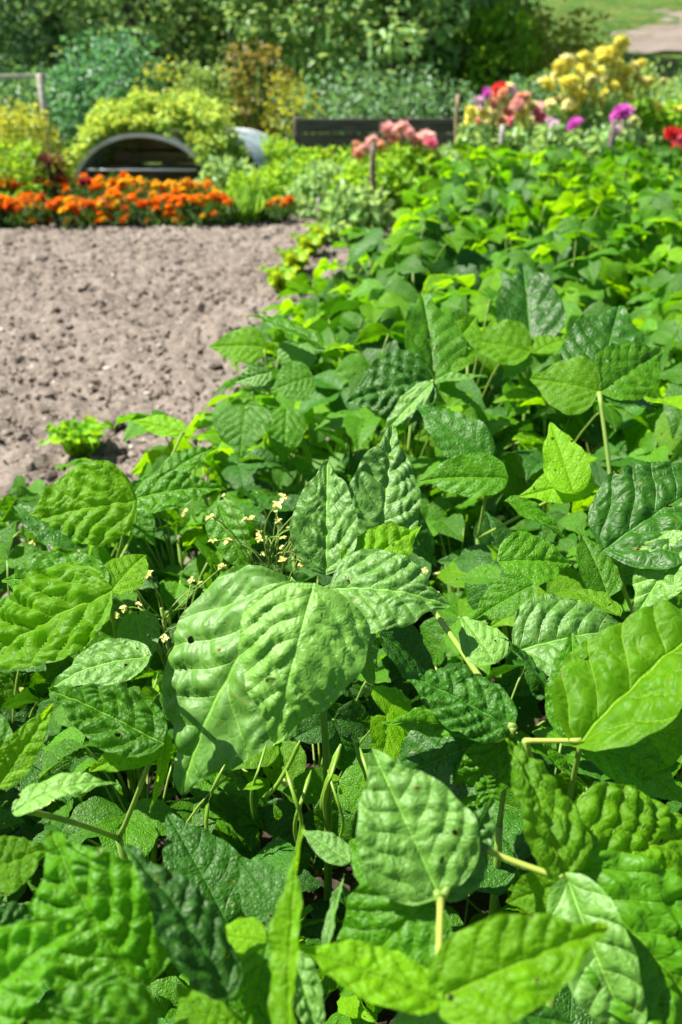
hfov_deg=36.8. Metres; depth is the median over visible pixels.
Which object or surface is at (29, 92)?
shrub
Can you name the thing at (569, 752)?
bean plant
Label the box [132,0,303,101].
broadleaf tree
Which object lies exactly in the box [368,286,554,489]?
bean plant
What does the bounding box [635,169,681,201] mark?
bean plant
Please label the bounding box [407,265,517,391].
bean plant
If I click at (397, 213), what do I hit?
bean plant
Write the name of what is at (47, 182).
marigold plant
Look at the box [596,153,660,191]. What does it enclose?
bean plant
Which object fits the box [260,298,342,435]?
bean plant
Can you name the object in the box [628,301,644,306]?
bean plant
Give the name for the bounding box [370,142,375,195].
garden stake
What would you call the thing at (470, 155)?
bean plant
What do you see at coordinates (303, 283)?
bean plant
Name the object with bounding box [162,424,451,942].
bean plant
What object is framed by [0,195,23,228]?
marigold plant
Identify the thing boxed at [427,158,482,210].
bean plant
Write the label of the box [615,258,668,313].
bean plant
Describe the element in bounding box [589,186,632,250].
bean plant
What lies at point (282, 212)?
marigold plant
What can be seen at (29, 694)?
bean plant
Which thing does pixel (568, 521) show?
bean plant
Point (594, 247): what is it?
bean plant
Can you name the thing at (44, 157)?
plant
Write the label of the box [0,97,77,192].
shrub
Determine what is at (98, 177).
marigold plant
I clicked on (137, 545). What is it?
bean plant
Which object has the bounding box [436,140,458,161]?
leafy plant
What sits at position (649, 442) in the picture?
bean plant
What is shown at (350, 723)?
bean plant
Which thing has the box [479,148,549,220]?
bean plant
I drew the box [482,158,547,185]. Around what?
bean plant
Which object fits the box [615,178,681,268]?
bean plant
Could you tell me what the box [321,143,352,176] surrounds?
leafy plant
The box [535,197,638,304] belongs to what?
bean plant
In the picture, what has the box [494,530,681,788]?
bean plant
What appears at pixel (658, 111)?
dahlia plant
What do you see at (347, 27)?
broadleaf tree
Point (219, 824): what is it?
bean plant
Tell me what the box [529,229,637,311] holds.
bean plant
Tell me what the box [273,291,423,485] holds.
bean plant
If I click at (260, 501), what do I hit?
bean plant
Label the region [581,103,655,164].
dahlia plant
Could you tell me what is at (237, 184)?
leafy plant
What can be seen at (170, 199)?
marigold plant
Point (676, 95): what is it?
shrub
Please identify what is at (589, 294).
bean plant
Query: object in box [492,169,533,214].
bean plant
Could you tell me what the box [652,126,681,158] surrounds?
dahlia plant
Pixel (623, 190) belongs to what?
bean plant
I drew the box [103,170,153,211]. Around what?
marigold plant
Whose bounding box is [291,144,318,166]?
leafy plant
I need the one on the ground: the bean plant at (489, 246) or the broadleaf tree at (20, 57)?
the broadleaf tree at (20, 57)
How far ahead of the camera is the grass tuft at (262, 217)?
6.42 m
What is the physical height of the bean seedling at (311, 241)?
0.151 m
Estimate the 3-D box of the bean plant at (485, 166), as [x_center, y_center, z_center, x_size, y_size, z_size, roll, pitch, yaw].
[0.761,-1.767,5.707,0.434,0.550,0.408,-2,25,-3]
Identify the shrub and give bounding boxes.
[0,62,117,149]
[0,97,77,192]
[0,131,70,212]
[35,23,172,147]
[132,55,185,95]
[167,59,253,127]
[217,38,302,141]
[259,70,327,148]
[268,58,489,148]
[442,0,552,145]
[469,70,563,141]
[481,0,623,111]
[529,57,676,147]
[634,68,681,148]
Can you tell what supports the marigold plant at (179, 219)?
on the soil bed
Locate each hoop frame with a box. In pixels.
[74,126,257,196]
[159,128,285,184]
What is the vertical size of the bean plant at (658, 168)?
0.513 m
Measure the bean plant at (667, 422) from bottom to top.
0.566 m
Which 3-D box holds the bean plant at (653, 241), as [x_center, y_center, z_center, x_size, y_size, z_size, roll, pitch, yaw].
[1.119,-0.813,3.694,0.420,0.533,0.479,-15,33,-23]
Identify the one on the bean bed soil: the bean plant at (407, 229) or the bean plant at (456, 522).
the bean plant at (456, 522)
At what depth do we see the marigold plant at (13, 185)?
6.67 m
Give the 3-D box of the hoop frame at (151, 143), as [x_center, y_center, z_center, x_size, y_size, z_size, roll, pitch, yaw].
[-1.266,-2.639,7.699,1.338,0.477,1.153,0,25,0]
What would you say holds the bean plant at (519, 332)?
on the bean bed soil
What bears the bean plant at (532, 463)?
on the bean bed soil
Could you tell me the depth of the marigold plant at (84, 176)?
6.66 m
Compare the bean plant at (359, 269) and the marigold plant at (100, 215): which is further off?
the marigold plant at (100, 215)
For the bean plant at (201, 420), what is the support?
on the soil bed
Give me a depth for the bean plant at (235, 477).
1.85 m
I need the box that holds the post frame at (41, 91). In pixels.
[0,74,52,157]
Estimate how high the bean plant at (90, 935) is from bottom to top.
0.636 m
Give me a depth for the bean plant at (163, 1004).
0.98 m
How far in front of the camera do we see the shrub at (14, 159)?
6.60 m
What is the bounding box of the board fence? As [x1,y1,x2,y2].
[293,117,469,161]
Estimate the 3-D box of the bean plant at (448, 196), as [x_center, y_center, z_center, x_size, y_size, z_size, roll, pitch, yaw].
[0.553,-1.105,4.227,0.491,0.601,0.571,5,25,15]
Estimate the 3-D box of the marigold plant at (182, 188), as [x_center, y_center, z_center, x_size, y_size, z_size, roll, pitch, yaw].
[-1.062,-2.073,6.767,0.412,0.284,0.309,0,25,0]
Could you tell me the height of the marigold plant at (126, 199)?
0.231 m
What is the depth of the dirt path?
18.66 m
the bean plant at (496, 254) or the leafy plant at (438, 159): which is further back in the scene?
the leafy plant at (438, 159)
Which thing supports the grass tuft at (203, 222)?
on the soil bed
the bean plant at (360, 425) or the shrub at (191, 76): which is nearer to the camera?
the bean plant at (360, 425)
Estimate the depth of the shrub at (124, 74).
10.47 m
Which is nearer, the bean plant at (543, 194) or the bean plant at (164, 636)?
the bean plant at (164, 636)
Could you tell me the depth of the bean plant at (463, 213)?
4.29 m
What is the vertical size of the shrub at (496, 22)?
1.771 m
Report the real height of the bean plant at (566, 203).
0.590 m
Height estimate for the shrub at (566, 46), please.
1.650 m
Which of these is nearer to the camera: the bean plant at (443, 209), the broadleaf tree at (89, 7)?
the bean plant at (443, 209)
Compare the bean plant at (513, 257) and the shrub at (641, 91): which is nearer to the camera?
the bean plant at (513, 257)
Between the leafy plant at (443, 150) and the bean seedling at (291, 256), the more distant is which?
the leafy plant at (443, 150)
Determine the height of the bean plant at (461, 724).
0.602 m
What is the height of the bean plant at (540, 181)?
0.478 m
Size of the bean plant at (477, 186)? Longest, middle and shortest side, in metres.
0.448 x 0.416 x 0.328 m
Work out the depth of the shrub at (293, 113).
9.83 m
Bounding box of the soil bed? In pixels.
[0,213,394,867]
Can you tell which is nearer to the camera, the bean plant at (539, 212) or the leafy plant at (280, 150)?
the bean plant at (539, 212)
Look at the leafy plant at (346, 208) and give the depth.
5.62 m
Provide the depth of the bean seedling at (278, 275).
4.62 m
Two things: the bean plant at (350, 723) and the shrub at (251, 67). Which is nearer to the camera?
the bean plant at (350, 723)
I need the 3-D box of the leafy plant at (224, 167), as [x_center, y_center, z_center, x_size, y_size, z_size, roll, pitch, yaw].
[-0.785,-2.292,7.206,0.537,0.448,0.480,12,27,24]
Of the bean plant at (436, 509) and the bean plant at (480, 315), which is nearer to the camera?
the bean plant at (436, 509)
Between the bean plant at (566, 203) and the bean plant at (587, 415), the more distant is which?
the bean plant at (566, 203)
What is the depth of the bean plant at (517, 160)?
5.68 m
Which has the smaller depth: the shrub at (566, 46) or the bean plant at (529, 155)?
the bean plant at (529, 155)
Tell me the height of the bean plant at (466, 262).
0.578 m
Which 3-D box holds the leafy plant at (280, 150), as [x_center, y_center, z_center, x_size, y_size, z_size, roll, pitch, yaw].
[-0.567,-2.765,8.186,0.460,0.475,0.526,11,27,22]
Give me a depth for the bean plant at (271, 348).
2.47 m
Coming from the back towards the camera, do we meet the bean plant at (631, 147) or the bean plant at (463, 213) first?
the bean plant at (631, 147)
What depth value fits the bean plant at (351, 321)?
2.58 m
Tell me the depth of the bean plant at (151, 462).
1.96 m
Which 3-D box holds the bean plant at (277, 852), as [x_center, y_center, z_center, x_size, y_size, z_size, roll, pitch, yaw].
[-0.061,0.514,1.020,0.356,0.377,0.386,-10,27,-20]
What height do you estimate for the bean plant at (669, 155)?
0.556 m
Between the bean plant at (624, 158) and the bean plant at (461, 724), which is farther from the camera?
the bean plant at (624, 158)
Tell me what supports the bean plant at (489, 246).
on the bean bed soil
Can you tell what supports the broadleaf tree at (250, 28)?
on the ground
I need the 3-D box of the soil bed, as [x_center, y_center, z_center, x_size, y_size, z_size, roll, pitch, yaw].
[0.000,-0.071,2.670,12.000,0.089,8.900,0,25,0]
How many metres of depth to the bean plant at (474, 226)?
3.48 m
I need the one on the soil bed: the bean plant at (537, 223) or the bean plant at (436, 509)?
the bean plant at (537, 223)
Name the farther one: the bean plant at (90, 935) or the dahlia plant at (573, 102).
the dahlia plant at (573, 102)
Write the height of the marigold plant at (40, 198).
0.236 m
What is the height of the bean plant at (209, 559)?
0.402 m
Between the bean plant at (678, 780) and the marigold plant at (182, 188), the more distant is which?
the marigold plant at (182, 188)
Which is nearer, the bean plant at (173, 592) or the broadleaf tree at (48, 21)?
the bean plant at (173, 592)
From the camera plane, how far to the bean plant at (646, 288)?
3.09 m
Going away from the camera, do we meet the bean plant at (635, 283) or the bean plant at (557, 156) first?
the bean plant at (635, 283)
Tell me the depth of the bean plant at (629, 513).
1.16 m
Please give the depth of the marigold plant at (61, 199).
6.23 m
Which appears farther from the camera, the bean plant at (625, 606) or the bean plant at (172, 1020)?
the bean plant at (625, 606)
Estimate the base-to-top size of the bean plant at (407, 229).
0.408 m
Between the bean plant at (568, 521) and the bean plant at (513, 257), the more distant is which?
the bean plant at (513, 257)
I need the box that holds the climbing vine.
[52,88,251,179]
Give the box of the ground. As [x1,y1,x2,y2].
[0,0,681,212]
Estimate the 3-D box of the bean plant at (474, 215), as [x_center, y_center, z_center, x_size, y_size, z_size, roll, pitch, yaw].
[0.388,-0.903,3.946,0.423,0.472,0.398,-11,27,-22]
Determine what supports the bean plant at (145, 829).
on the bean bed soil
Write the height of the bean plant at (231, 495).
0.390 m
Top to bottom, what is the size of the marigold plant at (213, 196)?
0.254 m
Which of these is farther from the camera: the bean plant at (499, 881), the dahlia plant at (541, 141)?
the dahlia plant at (541, 141)
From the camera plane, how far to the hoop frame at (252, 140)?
8.01 m
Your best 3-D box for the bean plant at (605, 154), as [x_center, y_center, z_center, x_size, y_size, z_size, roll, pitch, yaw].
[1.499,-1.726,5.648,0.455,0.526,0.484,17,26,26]
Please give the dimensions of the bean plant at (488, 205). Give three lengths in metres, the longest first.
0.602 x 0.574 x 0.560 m
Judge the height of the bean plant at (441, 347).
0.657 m
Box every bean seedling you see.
[258,264,299,292]
[274,246,312,271]
[288,231,324,255]
[302,222,332,246]
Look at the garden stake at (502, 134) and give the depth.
6.06 m
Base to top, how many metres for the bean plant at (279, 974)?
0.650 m
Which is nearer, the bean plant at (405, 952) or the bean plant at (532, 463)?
the bean plant at (405, 952)
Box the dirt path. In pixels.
[608,9,681,52]
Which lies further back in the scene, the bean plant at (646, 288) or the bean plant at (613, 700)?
the bean plant at (646, 288)
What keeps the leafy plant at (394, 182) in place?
on the ground
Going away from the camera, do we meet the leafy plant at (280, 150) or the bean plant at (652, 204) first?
the bean plant at (652, 204)
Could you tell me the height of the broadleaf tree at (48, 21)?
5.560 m
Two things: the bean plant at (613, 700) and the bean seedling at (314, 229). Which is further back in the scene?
the bean seedling at (314, 229)
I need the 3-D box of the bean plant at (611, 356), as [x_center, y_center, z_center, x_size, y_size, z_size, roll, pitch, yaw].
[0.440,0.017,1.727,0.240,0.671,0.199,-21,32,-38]
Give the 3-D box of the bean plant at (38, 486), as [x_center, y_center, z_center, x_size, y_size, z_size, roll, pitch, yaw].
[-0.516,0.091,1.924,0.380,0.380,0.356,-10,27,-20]
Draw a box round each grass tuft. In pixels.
[189,182,268,223]
[193,212,229,224]
[247,195,282,222]
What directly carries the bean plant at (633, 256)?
on the bean bed soil
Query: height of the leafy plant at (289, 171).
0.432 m
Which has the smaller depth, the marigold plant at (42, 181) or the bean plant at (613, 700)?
the bean plant at (613, 700)
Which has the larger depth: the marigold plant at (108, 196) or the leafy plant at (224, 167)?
the leafy plant at (224, 167)
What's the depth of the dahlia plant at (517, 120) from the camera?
6.36 m
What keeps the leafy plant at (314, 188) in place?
on the ground
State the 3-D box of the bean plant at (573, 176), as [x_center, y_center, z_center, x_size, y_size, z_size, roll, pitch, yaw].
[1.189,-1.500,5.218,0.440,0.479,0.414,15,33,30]
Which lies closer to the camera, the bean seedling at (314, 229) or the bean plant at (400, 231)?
the bean plant at (400, 231)
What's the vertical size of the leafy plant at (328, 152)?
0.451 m
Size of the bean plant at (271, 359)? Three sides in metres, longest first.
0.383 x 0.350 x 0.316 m
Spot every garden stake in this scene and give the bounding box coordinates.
[316,198,320,217]
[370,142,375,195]
[454,94,459,145]
[497,125,505,162]
[607,127,616,148]
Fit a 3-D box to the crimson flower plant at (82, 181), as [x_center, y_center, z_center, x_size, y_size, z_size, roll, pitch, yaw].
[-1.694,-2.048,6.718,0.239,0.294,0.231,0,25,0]
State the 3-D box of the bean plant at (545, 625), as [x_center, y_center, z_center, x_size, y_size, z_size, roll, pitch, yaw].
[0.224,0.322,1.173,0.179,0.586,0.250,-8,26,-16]
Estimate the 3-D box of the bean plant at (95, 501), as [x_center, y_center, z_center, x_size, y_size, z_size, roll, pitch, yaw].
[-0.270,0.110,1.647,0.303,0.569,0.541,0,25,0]
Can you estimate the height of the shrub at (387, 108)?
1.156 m
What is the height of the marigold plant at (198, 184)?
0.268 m
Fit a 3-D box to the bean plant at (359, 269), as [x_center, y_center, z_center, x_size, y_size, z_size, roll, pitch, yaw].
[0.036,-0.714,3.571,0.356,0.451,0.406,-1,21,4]
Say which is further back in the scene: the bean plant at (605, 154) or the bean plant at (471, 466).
the bean plant at (605, 154)
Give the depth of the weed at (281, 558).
1.31 m
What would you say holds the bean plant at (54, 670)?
on the bean bed soil
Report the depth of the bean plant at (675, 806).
1.16 m
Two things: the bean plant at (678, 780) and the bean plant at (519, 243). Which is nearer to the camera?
the bean plant at (678, 780)
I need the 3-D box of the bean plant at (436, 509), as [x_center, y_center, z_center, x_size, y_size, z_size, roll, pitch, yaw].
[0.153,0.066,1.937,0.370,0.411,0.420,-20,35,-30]
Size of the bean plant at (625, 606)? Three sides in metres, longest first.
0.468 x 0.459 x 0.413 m
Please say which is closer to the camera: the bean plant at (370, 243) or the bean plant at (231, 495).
the bean plant at (231, 495)
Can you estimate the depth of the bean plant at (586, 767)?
1.14 m
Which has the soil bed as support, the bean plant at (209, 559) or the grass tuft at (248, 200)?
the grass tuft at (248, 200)
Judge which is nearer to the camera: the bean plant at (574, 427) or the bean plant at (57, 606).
the bean plant at (57, 606)
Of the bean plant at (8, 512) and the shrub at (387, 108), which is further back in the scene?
the shrub at (387, 108)
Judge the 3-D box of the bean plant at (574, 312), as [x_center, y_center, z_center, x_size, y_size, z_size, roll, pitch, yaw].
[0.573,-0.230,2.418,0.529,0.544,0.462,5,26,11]
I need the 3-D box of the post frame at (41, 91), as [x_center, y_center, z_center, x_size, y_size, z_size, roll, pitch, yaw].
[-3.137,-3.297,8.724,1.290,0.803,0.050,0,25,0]
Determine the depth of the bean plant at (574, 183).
4.80 m
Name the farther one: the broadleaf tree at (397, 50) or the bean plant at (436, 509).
the broadleaf tree at (397, 50)
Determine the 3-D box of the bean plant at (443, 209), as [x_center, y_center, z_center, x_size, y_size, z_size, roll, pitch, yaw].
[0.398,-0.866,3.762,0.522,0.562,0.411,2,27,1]
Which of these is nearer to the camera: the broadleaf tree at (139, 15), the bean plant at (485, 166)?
the bean plant at (485, 166)
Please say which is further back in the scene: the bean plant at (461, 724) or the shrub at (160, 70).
the shrub at (160, 70)
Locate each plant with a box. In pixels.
[0,175,18,200]
[0,176,40,200]
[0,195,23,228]
[0,458,152,610]
[0,486,49,598]
[0,503,159,858]
[0,520,113,753]
[0,595,135,857]
[0,668,263,863]
[0,683,172,858]
[0,800,44,904]
[0,829,242,1023]
[0,897,174,1023]
[1,192,53,228]
[7,727,305,1023]
[14,175,76,198]
[16,179,61,212]
[16,192,61,226]
[24,415,251,567]
[34,148,68,198]
[37,518,195,662]
[39,414,113,456]
[42,195,88,225]
[56,198,102,229]
[59,172,124,210]
[64,177,98,199]
[69,476,297,721]
[78,192,135,225]
[79,174,124,212]
[91,188,140,226]
[99,540,228,764]
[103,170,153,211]
[110,194,160,226]
[112,563,226,798]
[114,410,254,556]
[124,177,172,212]
[132,194,189,226]
[137,447,286,600]
[139,191,188,226]
[145,386,308,500]
[147,836,388,1023]
[148,177,209,212]
[159,999,228,1023]
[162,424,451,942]
[162,812,351,1023]
[166,194,211,229]
[166,486,438,710]
[171,178,219,207]
[182,189,240,227]
[193,152,258,190]
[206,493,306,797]
[207,169,284,207]
[207,332,343,483]
[208,315,326,463]
[212,324,319,447]
[214,456,301,566]
[232,645,411,876]
[245,395,358,553]
[248,321,419,463]
[250,134,298,175]
[250,155,319,210]
[256,273,347,363]
[260,194,303,223]
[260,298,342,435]
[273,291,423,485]
[281,158,356,220]
[283,566,422,764]
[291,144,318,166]
[298,749,608,1023]
[305,261,366,311]
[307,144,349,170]
[307,177,396,247]
[312,242,374,299]
[312,384,512,557]
[317,277,441,433]
[319,283,407,314]
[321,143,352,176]
[323,156,423,227]
[334,227,490,335]
[337,227,406,280]
[342,120,441,208]
[347,208,460,299]
[347,292,487,499]
[352,727,659,934]
[353,660,604,926]
[355,511,626,780]
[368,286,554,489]
[376,507,539,707]
[379,610,585,916]
[388,453,510,623]
[389,204,456,301]
[392,173,476,233]
[392,188,467,218]
[394,219,419,234]
[400,150,453,211]
[403,222,447,279]
[406,212,481,280]
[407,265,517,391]
[415,211,482,292]
[415,270,562,451]
[416,405,594,544]
[419,385,652,531]
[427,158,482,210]
[429,169,515,249]
[435,249,536,381]
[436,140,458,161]
[438,140,497,197]
[438,418,645,625]
[440,285,549,436]
[450,81,548,178]
[455,185,531,251]
[456,191,510,223]
[456,532,622,772]
[461,143,510,182]
[463,173,484,189]
[467,223,555,294]
[469,252,563,325]
[477,802,679,1023]
[478,261,568,446]
[478,301,672,456]
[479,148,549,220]
[480,191,585,283]
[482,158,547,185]
[486,503,681,627]
[486,738,681,1023]
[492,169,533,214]
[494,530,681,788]
[500,600,681,850]
[501,158,537,172]
[503,152,555,169]
[503,379,671,506]
[505,165,543,185]
[506,168,566,250]
[507,231,534,249]
[514,212,551,242]
[520,115,592,172]
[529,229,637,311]
[530,306,663,473]
[531,170,588,202]
[533,191,633,310]
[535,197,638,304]
[536,34,655,178]
[538,144,595,172]
[543,167,598,191]
[549,162,596,193]
[552,278,613,329]
[574,176,654,259]
[575,395,681,613]
[577,708,681,839]
[579,220,601,284]
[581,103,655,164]
[585,329,681,493]
[586,432,672,525]
[587,147,642,183]
[587,188,629,220]
[588,152,645,198]
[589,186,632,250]
[593,143,651,191]
[594,139,635,182]
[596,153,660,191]
[610,217,681,311]
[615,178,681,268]
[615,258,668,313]
[619,210,681,294]
[621,595,634,616]
[625,77,681,146]
[626,261,681,364]
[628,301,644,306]
[629,190,661,210]
[631,188,681,272]
[632,269,681,321]
[634,205,676,248]
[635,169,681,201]
[635,383,671,456]
[639,319,681,433]
[645,159,681,202]
[647,140,681,180]
[647,290,681,458]
[651,153,681,174]
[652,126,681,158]
[660,761,681,814]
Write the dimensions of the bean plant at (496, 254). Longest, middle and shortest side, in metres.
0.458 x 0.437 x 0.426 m
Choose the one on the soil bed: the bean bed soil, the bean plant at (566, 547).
the bean bed soil
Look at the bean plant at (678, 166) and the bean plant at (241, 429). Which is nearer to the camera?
the bean plant at (241, 429)
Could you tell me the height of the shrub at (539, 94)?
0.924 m
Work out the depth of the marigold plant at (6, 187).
6.74 m
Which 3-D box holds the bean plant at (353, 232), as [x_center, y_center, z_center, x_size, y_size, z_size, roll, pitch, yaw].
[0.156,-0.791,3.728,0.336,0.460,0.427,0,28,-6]
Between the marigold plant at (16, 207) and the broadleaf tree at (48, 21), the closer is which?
the marigold plant at (16, 207)
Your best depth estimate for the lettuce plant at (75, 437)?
2.81 m
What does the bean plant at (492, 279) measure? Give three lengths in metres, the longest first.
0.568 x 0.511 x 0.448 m
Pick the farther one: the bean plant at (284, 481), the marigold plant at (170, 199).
the marigold plant at (170, 199)
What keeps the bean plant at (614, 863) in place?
on the bean bed soil
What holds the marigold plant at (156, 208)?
on the soil bed
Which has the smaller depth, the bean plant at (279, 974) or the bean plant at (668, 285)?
the bean plant at (279, 974)
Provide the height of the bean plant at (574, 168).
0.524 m
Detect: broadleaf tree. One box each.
[0,0,89,114]
[0,0,176,97]
[17,0,241,55]
[26,0,242,94]
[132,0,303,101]
[163,0,379,55]
[197,0,427,133]
[287,0,502,117]
[346,0,533,62]
[365,0,552,117]
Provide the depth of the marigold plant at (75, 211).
6.17 m
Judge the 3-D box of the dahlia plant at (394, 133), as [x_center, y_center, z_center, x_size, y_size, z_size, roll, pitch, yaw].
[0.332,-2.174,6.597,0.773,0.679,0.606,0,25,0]
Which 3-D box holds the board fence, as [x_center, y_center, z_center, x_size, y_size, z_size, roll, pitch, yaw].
[0.354,-3.209,9.013,1.541,0.502,0.081,0,25,0]
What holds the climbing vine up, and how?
on the hoop frame at (151, 143)
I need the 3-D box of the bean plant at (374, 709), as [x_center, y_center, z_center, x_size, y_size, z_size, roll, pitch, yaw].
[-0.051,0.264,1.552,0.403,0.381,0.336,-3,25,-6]
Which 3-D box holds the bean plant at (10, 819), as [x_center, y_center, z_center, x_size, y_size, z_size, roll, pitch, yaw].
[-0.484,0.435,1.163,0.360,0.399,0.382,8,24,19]
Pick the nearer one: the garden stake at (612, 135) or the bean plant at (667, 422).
the bean plant at (667, 422)
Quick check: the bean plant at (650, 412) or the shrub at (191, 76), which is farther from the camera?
the shrub at (191, 76)
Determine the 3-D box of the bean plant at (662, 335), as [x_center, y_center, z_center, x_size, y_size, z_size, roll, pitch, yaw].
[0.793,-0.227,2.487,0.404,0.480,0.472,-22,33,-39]
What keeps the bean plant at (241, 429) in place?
on the bean bed soil
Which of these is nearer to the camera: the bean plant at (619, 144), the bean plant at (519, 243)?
the bean plant at (519, 243)
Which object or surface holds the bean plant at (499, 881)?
on the bean bed soil
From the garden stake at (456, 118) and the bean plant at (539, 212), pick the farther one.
the garden stake at (456, 118)
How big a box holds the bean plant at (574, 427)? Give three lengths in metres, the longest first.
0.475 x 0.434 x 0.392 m
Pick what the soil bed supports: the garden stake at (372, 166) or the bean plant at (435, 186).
the bean plant at (435, 186)
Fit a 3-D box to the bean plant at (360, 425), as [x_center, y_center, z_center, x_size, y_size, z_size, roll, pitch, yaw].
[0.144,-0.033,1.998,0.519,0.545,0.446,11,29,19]
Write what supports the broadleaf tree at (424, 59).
on the ground
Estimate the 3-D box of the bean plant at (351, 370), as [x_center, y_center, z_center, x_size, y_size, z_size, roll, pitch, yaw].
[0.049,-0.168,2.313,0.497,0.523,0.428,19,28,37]
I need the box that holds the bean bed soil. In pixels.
[17,383,681,1023]
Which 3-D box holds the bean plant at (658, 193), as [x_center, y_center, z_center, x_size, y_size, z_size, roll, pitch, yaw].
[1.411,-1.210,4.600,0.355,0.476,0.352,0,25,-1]
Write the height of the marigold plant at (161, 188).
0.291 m
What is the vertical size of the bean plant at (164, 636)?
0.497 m
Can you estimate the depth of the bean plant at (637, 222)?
4.17 m
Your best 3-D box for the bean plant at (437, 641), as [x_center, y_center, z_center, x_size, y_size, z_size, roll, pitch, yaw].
[0.299,0.224,1.526,0.410,0.475,0.485,-20,32,-36]
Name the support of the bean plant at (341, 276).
on the soil bed
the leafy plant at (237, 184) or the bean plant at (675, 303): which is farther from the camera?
the leafy plant at (237, 184)
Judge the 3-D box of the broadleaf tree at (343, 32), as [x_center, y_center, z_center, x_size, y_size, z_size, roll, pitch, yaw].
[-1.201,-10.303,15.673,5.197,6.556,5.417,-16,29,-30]
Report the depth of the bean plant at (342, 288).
2.89 m
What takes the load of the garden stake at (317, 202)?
on the ground
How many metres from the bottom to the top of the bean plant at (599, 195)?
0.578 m
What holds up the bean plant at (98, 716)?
on the bean bed soil
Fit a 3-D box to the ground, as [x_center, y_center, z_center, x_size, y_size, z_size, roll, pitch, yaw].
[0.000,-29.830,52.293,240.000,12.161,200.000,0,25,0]

